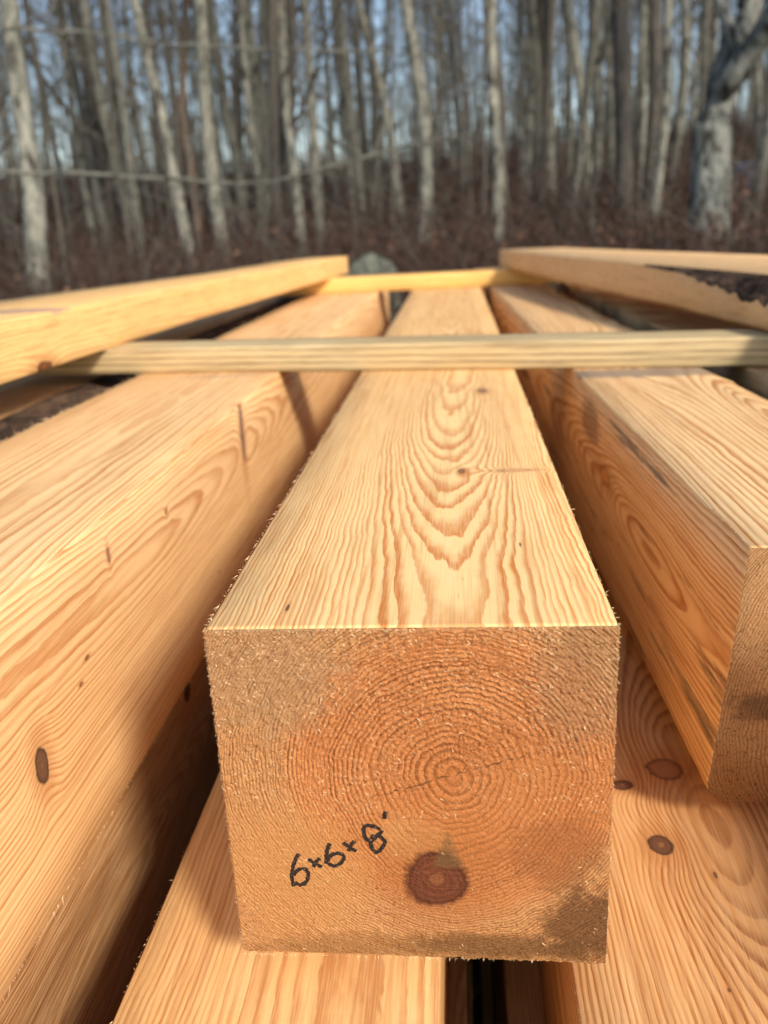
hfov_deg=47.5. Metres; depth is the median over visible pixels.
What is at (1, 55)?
tree
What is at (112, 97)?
sapling
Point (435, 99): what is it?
tree
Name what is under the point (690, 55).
sapling
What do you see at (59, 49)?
tree
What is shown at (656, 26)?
tree
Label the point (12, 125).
sapling
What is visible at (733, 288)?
thick board
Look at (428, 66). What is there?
tree
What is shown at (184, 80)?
tree
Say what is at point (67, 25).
tree
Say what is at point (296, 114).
tree
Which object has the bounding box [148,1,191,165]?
tree
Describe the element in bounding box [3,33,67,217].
sapling
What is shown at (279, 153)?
tree
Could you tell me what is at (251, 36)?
tree
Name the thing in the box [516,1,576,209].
sapling
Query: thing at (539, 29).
tree
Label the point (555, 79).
sapling
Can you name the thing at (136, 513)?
squared timber
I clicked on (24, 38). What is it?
tree
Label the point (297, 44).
tree
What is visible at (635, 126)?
tree
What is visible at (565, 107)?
tree
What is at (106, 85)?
sapling
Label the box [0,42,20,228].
sapling
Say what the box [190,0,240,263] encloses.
tree
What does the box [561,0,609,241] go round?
tree
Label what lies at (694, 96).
tree
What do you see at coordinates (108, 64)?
tree
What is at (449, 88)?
sapling
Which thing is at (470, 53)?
tree
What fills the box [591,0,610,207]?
tree
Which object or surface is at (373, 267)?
boulder
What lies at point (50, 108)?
sapling
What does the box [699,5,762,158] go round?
tree
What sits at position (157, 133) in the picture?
tree
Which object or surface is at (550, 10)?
tree
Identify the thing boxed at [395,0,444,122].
sapling
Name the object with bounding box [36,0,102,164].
tree
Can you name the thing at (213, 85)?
tree
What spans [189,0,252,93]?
tree
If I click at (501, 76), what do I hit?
tree
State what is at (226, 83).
sapling
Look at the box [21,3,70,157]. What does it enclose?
sapling
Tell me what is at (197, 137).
tree
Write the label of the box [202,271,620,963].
squared timber
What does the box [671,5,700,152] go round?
sapling
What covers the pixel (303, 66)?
sapling
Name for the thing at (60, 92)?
sapling
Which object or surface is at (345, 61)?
tree
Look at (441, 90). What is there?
tree
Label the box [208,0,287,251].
tree
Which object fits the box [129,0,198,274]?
tree
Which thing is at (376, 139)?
sapling
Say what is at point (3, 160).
sapling
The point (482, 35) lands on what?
tree
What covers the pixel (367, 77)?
sky
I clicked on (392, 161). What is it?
sapling
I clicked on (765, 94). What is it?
tree
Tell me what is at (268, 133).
sapling
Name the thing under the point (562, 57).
sapling
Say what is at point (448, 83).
sapling
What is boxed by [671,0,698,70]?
tree
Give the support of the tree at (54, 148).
on the ground
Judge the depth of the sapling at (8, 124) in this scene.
28.02 m
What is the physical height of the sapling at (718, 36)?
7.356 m
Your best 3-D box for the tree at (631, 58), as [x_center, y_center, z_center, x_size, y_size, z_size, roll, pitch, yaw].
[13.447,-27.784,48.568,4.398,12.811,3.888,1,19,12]
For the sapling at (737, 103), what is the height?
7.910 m
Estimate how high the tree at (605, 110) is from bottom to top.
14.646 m
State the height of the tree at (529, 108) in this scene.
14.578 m
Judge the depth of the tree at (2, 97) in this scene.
43.58 m
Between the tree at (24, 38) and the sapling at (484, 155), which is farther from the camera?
the tree at (24, 38)
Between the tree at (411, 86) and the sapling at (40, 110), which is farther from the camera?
the tree at (411, 86)
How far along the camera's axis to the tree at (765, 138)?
8.21 m
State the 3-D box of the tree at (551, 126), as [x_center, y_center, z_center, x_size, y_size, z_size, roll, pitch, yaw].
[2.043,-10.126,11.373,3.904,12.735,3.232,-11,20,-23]
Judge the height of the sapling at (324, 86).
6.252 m
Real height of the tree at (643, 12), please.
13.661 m
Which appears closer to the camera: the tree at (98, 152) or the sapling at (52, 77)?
the tree at (98, 152)
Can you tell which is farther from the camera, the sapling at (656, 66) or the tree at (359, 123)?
the tree at (359, 123)
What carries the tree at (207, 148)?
on the ground
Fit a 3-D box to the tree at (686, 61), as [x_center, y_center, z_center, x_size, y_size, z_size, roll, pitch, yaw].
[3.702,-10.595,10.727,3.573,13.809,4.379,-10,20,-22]
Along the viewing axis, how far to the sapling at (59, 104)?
27.65 m
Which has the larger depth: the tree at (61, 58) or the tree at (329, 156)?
the tree at (61, 58)
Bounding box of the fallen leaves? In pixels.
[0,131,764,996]
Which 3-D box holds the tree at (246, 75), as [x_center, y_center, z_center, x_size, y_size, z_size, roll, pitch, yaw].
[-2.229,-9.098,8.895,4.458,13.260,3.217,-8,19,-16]
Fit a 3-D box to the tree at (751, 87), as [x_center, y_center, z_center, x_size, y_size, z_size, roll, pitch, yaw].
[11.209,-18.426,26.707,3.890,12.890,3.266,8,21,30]
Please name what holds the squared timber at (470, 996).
on the squared timber
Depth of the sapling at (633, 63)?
23.59 m
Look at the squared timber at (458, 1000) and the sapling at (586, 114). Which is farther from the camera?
the sapling at (586, 114)
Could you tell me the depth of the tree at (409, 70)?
48.32 m
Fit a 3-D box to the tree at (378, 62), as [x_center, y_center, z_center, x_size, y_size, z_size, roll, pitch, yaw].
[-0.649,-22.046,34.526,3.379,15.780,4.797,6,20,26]
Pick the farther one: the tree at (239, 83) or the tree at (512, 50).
the tree at (512, 50)
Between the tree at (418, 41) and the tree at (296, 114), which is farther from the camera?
the tree at (296, 114)
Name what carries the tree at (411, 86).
on the ground
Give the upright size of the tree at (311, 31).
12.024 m
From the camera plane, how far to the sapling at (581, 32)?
13.24 m
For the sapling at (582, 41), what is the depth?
24.07 m
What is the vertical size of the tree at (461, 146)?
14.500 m
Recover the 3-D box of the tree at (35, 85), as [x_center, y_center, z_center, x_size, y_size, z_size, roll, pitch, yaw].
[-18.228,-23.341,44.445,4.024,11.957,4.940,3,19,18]
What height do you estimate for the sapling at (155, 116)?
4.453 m
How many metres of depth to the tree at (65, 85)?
36.34 m
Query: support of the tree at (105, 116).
on the ground
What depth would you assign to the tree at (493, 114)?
8.34 m
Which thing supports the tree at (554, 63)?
on the ground
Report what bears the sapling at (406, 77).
on the ground
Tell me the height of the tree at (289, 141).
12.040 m
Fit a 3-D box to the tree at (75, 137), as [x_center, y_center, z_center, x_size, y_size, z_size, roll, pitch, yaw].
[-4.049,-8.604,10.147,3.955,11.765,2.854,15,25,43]
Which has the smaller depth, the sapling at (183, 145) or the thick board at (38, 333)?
the thick board at (38, 333)
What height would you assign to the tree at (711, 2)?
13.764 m
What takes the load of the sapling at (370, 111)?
on the ground
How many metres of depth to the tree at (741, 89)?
25.43 m
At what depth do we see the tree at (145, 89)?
40.39 m
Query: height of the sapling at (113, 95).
5.524 m
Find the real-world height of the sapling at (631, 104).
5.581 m
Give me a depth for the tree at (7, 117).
37.45 m
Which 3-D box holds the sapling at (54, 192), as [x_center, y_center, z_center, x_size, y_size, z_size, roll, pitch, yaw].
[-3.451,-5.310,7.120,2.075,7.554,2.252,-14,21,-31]
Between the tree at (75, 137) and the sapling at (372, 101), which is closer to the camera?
the tree at (75, 137)
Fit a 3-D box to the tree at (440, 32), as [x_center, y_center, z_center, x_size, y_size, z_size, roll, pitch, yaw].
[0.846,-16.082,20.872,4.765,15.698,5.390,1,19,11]
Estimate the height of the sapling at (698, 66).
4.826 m
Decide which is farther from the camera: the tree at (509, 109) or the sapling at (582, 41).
the sapling at (582, 41)
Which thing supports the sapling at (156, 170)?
on the ground
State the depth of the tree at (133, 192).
10.48 m
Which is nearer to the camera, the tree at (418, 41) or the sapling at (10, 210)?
the sapling at (10, 210)
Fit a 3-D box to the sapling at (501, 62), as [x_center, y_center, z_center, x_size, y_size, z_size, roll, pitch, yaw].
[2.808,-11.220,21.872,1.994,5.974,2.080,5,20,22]
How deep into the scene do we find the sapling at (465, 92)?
15.86 m
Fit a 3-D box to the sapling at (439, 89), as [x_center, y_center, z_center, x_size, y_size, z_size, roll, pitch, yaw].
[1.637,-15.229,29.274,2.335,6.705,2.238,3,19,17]
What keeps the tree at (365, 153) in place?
on the ground
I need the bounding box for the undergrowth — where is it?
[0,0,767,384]
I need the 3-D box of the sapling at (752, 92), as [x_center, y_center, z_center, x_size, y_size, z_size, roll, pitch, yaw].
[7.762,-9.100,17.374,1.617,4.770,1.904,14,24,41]
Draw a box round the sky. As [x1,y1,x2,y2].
[0,0,765,176]
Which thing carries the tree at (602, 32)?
on the ground
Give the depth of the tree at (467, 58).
49.97 m
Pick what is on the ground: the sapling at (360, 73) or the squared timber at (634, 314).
the sapling at (360, 73)
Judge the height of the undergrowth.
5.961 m
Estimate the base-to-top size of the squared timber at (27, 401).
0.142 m
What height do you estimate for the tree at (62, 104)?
11.632 m
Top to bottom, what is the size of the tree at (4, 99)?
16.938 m
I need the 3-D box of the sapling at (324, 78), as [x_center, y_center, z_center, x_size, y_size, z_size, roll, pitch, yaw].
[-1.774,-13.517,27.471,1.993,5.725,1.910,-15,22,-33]
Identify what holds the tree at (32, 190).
on the ground
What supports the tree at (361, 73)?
on the ground
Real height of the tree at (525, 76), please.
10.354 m
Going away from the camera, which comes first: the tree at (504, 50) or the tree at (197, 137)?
the tree at (504, 50)
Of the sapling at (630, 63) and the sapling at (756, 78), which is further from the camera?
the sapling at (630, 63)
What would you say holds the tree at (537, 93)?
on the ground
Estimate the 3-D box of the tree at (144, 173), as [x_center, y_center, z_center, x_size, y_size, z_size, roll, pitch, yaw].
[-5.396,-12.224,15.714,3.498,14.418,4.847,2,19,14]
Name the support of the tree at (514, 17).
on the ground
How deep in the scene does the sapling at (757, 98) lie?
10.59 m
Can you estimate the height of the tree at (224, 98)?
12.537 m
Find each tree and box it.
[0,0,46,177]
[0,0,49,294]
[0,0,87,138]
[0,0,102,256]
[0,0,164,263]
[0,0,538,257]
[0,2,49,109]
[0,2,102,152]
[0,4,50,280]
[0,17,62,123]
[0,35,38,176]
[0,40,17,169]
[0,56,31,213]
[1,3,78,279]
[2,0,122,283]
[5,6,60,169]
[19,0,136,272]
[22,35,101,253]
[24,0,175,269]
[25,0,160,190]
[27,0,99,171]
[29,7,99,184]
[33,0,80,187]
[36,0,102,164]
[36,3,82,99]
[42,0,163,241]
[44,0,155,97]
[45,0,180,257]
[57,0,191,219]
[80,0,130,180]
[90,0,180,124]
[93,1,148,144]
[98,4,158,163]
[100,0,245,271]
[100,3,124,186]
[116,4,171,168]
[118,0,226,206]
[121,0,190,124]
[127,0,232,268]
[128,3,198,166]
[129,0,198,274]
[130,1,196,106]
[130,1,296,195]
[136,0,203,185]
[139,0,270,228]
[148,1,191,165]
[151,0,206,265]
[153,0,244,130]
[168,0,226,140]
[173,2,202,164]
[187,0,289,243]
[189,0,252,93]
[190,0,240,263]
[190,0,257,130]
[190,10,230,138]
[207,0,296,255]
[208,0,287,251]
[211,1,246,167]
[221,0,333,135]
[223,0,309,108]
[257,3,324,162]
[260,0,395,257]
[265,0,352,148]
[266,0,379,247]
[266,1,329,102]
[279,0,307,258]
[287,0,378,253]
[295,0,322,84]
[295,0,376,186]
[295,0,394,221]
[295,0,395,186]
[295,1,332,106]
[296,2,331,159]
[300,0,372,254]
[310,2,412,196]
[327,1,403,127]
[329,0,359,259]
[334,3,402,165]
[346,0,407,239]
[347,0,448,206]
[368,0,404,249]
[370,1,437,161]
[372,0,485,92]
[375,0,480,117]
[376,4,450,139]
[377,0,463,157]
[381,0,481,152]
[388,11,426,139]
[391,5,463,92]
[393,0,470,167]
[395,0,480,179]
[399,0,482,178]
[399,0,516,265]
[411,0,474,240]
[415,0,471,152]
[425,0,504,264]
[433,0,586,150]
[437,7,481,119]
[444,0,525,93]
[444,2,486,149]
[450,3,486,126]
[459,0,566,226]
[464,0,524,92]
[466,0,516,96]
[478,0,524,71]
[480,2,535,90]
[482,0,560,235]
[485,0,562,147]
[496,0,526,52]
[496,0,565,196]
[496,1,610,94]
[496,18,586,246]
[497,0,558,148]
[497,0,587,85]
[499,0,561,103]
[501,3,555,83]
[502,0,638,195]
[506,0,564,239]
[522,0,588,245]
[526,0,589,207]
[529,0,571,203]
[553,0,587,144]
[553,3,579,131]
[554,0,587,105]
[556,0,637,143]
[559,0,611,94]
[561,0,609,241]
[562,0,597,240]
[573,0,604,115]
[579,0,672,180]
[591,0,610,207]
[601,0,636,207]
[602,0,632,145]
[602,0,690,71]
[607,0,693,62]
[608,2,700,146]
[613,0,662,243]
[628,9,634,116]
[629,0,690,47]
[629,0,722,140]
[629,1,639,61]
[629,3,662,70]
[633,2,680,130]
[636,0,647,221]
[636,0,661,240]
[646,0,671,243]
[662,0,699,108]
[662,0,699,145]
[662,0,722,75]
[664,0,690,208]
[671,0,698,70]
[671,1,698,83]
[685,0,767,253]
[696,0,709,122]
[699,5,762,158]
[700,0,736,53]
[719,0,766,59]
[727,0,766,136]
[731,3,753,133]
[746,90,767,242]
[750,0,766,130]
[761,64,767,108]
[762,50,767,133]
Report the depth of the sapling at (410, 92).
25.51 m
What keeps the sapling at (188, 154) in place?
on the ground
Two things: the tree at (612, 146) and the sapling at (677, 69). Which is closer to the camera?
the tree at (612, 146)
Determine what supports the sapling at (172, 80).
on the ground
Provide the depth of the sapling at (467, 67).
17.51 m
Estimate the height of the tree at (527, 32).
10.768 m
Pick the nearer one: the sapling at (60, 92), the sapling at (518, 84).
the sapling at (518, 84)
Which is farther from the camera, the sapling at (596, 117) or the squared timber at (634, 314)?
the sapling at (596, 117)
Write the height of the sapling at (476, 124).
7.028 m
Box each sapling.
[0,0,38,107]
[0,0,78,265]
[0,0,136,290]
[0,1,46,276]
[0,1,70,283]
[0,4,50,210]
[0,14,12,194]
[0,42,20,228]
[0,45,36,257]
[0,46,15,260]
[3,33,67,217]
[4,10,77,237]
[11,18,65,170]
[13,3,59,165]
[14,0,180,274]
[19,1,81,162]
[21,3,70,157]
[23,0,88,184]
[31,1,76,191]
[36,0,157,263]
[42,0,141,244]
[47,2,148,235]
[55,5,129,216]
[75,0,242,270]
[80,0,230,201]
[80,0,236,251]
[85,0,214,259]
[88,0,176,215]
[92,0,174,206]
[92,0,219,249]
[97,0,239,208]
[112,6,196,220]
[115,2,235,227]
[122,1,215,187]
[139,1,177,203]
[144,3,235,211]
[148,0,335,263]
[189,23,252,216]
[190,0,256,170]
[191,0,304,222]
[200,0,249,195]
[217,0,335,234]
[252,5,330,225]
[269,0,374,256]
[277,0,433,251]
[293,0,458,264]
[295,1,400,175]
[295,3,323,136]
[295,3,336,189]
[295,3,342,139]
[298,0,457,237]
[298,4,338,130]
[298,9,349,136]
[299,0,404,171]
[310,0,384,144]
[311,0,423,245]
[316,5,404,197]
[318,30,345,196]
[331,0,410,204]
[335,1,397,149]
[337,7,407,187]
[346,0,434,207]
[348,0,442,169]
[349,21,388,176]
[350,7,390,138]
[351,0,416,215]
[352,0,441,209]
[361,0,515,228]
[378,0,523,242]
[387,11,439,175]
[388,0,565,246]
[390,0,481,183]
[390,7,444,159]
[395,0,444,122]
[397,0,573,244]
[398,7,435,164]
[400,0,497,198]
[412,0,440,110]
[415,0,531,176]
[421,3,472,149]
[425,0,501,196]
[429,0,526,156]
[430,3,480,168]
[431,0,485,161]
[431,0,543,245]
[432,3,487,141]
[437,1,516,187]
[455,0,482,156]
[464,0,526,142]
[474,0,564,208]
[475,6,570,167]
[496,3,569,207]
[497,0,644,227]
[503,0,582,141]
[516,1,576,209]
[527,0,637,151]
[529,0,661,239]
[535,0,635,145]
[553,3,583,128]
[557,0,707,241]
[557,10,583,169]
[558,0,697,233]
[559,4,637,191]
[560,3,605,115]
[565,0,647,183]
[578,0,717,239]
[603,0,686,180]
[609,26,638,107]
[631,0,765,231]
[632,1,732,159]
[662,3,698,101]
[662,9,699,108]
[669,0,734,132]
[671,1,735,130]
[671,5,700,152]
[678,21,767,152]
[687,0,767,208]
[690,0,750,103]
[704,0,767,120]
[722,35,752,134]
[734,0,767,125]
[738,76,765,114]
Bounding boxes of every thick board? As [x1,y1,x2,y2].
[0,256,348,384]
[499,247,767,331]
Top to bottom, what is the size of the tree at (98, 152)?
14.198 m
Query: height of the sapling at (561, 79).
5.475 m
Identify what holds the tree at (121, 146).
on the ground
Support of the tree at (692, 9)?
on the ground
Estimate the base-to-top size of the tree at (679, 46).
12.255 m
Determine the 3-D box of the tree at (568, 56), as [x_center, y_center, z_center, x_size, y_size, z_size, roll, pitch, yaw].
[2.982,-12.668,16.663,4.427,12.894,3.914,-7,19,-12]
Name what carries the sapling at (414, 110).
on the ground
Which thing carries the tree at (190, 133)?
on the ground
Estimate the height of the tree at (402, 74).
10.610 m
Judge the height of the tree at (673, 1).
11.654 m
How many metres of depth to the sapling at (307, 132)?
18.28 m
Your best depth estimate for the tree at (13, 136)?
14.25 m
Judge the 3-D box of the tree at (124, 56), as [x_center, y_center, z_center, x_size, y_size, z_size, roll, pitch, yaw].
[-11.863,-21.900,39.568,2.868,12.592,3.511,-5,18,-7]
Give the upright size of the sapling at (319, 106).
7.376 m
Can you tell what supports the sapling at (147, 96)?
on the ground
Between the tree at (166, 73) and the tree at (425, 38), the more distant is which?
the tree at (166, 73)
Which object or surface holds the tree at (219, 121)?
on the ground
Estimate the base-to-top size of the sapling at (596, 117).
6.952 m
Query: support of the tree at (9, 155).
on the ground
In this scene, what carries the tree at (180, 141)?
on the ground
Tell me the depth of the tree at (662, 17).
28.43 m
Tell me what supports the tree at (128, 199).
on the ground
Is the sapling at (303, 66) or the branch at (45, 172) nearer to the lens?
the branch at (45, 172)
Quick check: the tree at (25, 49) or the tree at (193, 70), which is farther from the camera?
the tree at (193, 70)
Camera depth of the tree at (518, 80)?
39.73 m
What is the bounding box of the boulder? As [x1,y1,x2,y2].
[338,253,401,325]
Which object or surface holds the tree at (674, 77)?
on the ground
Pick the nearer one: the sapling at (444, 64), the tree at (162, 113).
the tree at (162, 113)
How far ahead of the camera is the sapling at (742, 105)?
16.08 m
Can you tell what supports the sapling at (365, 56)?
on the ground
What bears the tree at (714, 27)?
on the ground
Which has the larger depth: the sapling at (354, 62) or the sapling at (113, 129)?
the sapling at (354, 62)
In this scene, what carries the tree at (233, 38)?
on the ground
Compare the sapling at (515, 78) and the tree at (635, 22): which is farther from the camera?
the tree at (635, 22)
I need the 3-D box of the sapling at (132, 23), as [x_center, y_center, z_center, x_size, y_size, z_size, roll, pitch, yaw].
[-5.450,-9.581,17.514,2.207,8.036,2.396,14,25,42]
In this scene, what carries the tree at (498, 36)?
on the ground
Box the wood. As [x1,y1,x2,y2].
[0,0,766,175]
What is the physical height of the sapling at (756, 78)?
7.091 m
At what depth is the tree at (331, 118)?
18.00 m
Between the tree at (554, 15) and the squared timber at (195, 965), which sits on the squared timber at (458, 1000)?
the squared timber at (195, 965)
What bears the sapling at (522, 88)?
on the ground
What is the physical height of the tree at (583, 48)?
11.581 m
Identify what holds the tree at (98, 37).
on the ground
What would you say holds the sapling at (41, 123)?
on the ground
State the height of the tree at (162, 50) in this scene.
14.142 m
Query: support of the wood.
on the ground
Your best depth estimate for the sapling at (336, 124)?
22.29 m
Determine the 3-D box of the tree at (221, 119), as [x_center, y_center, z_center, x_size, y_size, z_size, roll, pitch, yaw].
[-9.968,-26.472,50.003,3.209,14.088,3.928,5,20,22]
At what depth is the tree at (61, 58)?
40.71 m
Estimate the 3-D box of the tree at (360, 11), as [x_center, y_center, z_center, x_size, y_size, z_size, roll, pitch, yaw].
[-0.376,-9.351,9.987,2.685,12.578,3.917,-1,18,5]
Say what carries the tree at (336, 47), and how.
on the ground
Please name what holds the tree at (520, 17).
on the ground
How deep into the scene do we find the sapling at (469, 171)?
9.06 m
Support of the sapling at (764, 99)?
on the ground
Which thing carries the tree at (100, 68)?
on the ground
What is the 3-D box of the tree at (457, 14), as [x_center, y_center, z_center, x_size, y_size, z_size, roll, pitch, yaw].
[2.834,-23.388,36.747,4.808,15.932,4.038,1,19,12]
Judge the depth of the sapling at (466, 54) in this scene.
28.41 m
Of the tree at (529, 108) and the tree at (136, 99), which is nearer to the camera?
the tree at (529, 108)
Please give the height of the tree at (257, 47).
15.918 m
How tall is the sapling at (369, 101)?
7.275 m
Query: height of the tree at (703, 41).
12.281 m
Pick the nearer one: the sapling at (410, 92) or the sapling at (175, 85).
the sapling at (175, 85)
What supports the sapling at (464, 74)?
on the ground
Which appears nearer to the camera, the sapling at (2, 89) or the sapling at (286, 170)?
the sapling at (2, 89)
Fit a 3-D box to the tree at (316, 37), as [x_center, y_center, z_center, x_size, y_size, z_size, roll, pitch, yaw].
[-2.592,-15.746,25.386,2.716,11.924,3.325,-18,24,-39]
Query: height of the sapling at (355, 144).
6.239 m
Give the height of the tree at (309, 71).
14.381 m
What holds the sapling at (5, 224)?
on the ground
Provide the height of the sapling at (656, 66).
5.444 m
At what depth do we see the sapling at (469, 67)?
9.85 m
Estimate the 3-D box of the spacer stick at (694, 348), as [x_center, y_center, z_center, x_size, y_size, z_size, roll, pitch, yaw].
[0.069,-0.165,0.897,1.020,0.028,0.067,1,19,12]
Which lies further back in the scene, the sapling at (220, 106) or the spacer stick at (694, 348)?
the sapling at (220, 106)
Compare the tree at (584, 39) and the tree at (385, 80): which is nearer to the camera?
the tree at (385, 80)
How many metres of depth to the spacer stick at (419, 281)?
1.95 m
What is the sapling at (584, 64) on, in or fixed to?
on the ground
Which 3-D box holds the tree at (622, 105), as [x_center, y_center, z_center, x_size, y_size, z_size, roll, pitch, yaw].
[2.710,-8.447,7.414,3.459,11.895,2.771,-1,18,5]
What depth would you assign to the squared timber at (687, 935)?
0.43 m
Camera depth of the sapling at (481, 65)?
15.95 m
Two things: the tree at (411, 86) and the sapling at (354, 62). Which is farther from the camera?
the tree at (411, 86)
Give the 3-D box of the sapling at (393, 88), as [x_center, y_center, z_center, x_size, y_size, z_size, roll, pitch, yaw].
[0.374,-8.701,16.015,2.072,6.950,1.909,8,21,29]
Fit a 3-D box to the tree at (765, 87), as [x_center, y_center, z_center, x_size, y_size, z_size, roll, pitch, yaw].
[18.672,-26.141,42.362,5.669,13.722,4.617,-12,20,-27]
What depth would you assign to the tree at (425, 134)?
8.85 m
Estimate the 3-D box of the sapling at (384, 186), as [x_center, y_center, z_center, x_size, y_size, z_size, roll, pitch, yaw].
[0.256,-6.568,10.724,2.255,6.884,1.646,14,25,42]
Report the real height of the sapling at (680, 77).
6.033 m
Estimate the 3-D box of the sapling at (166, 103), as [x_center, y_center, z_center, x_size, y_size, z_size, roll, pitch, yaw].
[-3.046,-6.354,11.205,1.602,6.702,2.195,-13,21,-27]
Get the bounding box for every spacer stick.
[31,329,767,374]
[274,268,561,296]
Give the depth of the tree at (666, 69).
8.39 m
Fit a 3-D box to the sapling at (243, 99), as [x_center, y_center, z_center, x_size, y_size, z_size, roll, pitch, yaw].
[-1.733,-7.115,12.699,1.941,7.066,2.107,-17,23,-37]
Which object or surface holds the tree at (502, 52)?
on the ground
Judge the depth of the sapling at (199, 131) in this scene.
20.01 m
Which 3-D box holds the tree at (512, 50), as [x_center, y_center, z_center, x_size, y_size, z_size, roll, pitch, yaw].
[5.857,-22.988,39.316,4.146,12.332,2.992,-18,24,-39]
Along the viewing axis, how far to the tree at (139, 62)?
23.54 m
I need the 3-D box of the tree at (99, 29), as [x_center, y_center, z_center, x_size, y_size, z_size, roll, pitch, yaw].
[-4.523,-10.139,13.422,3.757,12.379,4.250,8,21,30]
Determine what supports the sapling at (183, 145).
on the ground
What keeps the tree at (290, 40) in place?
on the ground
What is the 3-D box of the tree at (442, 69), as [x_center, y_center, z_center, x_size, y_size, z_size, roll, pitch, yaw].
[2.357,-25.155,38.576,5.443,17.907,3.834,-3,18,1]
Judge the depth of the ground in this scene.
24.44 m
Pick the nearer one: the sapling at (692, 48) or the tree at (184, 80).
the tree at (184, 80)
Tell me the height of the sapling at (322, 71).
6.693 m
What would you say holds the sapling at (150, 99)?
on the ground
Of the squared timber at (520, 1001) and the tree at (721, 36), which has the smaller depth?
the squared timber at (520, 1001)
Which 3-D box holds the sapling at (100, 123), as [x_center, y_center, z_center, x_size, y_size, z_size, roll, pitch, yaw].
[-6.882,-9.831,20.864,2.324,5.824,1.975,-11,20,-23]
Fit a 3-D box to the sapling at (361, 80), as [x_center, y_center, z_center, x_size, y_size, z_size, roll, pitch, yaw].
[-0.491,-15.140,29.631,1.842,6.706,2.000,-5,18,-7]
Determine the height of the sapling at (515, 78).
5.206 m
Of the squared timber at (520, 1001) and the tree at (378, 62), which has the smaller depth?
the squared timber at (520, 1001)
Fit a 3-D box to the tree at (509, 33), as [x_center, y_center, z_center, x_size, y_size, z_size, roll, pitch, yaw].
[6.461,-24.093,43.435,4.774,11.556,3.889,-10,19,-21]
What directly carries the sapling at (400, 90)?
on the ground
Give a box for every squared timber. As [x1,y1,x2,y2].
[0,291,389,1002]
[0,295,308,442]
[0,653,220,1023]
[111,770,448,1023]
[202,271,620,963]
[449,956,467,1023]
[467,959,472,1023]
[474,268,767,801]
[496,959,544,1023]
[538,536,767,1023]
[544,282,767,399]
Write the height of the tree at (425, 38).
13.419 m
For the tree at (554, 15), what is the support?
on the ground
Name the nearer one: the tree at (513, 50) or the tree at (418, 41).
the tree at (418, 41)
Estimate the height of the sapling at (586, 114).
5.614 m
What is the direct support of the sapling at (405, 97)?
on the ground
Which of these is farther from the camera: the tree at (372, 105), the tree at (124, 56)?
the tree at (124, 56)
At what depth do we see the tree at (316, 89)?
47.00 m
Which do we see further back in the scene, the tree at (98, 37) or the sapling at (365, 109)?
the tree at (98, 37)
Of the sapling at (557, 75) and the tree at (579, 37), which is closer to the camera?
the sapling at (557, 75)
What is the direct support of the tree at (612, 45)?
on the ground
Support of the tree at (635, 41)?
on the ground
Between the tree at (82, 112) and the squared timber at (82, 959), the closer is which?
the squared timber at (82, 959)
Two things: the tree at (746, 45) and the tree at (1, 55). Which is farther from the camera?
the tree at (1, 55)
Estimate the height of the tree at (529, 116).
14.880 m
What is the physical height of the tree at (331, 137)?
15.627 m
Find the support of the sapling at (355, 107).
on the ground
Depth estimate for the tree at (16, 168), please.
51.12 m
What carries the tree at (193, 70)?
on the ground
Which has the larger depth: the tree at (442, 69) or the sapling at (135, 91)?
the tree at (442, 69)
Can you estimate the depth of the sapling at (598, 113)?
9.18 m
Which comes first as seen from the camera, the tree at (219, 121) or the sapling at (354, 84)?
the sapling at (354, 84)
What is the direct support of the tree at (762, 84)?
on the ground
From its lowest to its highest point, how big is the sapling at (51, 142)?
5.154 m
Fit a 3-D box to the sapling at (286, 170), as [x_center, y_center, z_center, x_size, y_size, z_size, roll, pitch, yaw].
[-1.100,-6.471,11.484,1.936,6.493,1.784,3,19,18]
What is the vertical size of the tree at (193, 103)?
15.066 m
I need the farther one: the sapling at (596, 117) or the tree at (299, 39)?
the tree at (299, 39)
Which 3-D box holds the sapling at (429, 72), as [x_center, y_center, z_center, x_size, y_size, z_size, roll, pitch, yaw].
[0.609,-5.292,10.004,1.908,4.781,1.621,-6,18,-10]
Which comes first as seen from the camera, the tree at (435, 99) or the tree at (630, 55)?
the tree at (435, 99)
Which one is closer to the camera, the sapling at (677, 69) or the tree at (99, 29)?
the tree at (99, 29)
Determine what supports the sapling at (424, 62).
on the ground
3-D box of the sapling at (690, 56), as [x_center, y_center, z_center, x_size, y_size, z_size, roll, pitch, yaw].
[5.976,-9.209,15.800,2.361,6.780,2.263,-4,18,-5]
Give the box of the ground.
[0,126,754,1023]
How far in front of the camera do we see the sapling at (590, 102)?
18.53 m
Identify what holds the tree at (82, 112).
on the ground
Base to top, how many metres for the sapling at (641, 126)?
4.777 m
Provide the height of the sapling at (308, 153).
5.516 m
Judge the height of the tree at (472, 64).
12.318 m
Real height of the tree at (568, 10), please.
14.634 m
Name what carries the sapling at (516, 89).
on the ground
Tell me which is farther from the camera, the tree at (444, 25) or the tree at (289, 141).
the tree at (444, 25)
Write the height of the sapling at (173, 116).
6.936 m
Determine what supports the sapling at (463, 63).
on the ground
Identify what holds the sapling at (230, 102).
on the ground
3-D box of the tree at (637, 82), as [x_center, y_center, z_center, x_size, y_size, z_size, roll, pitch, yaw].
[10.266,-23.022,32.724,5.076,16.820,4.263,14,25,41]
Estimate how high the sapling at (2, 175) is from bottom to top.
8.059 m
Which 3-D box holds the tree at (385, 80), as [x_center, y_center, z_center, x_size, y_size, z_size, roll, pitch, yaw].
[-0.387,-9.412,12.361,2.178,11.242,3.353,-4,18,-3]

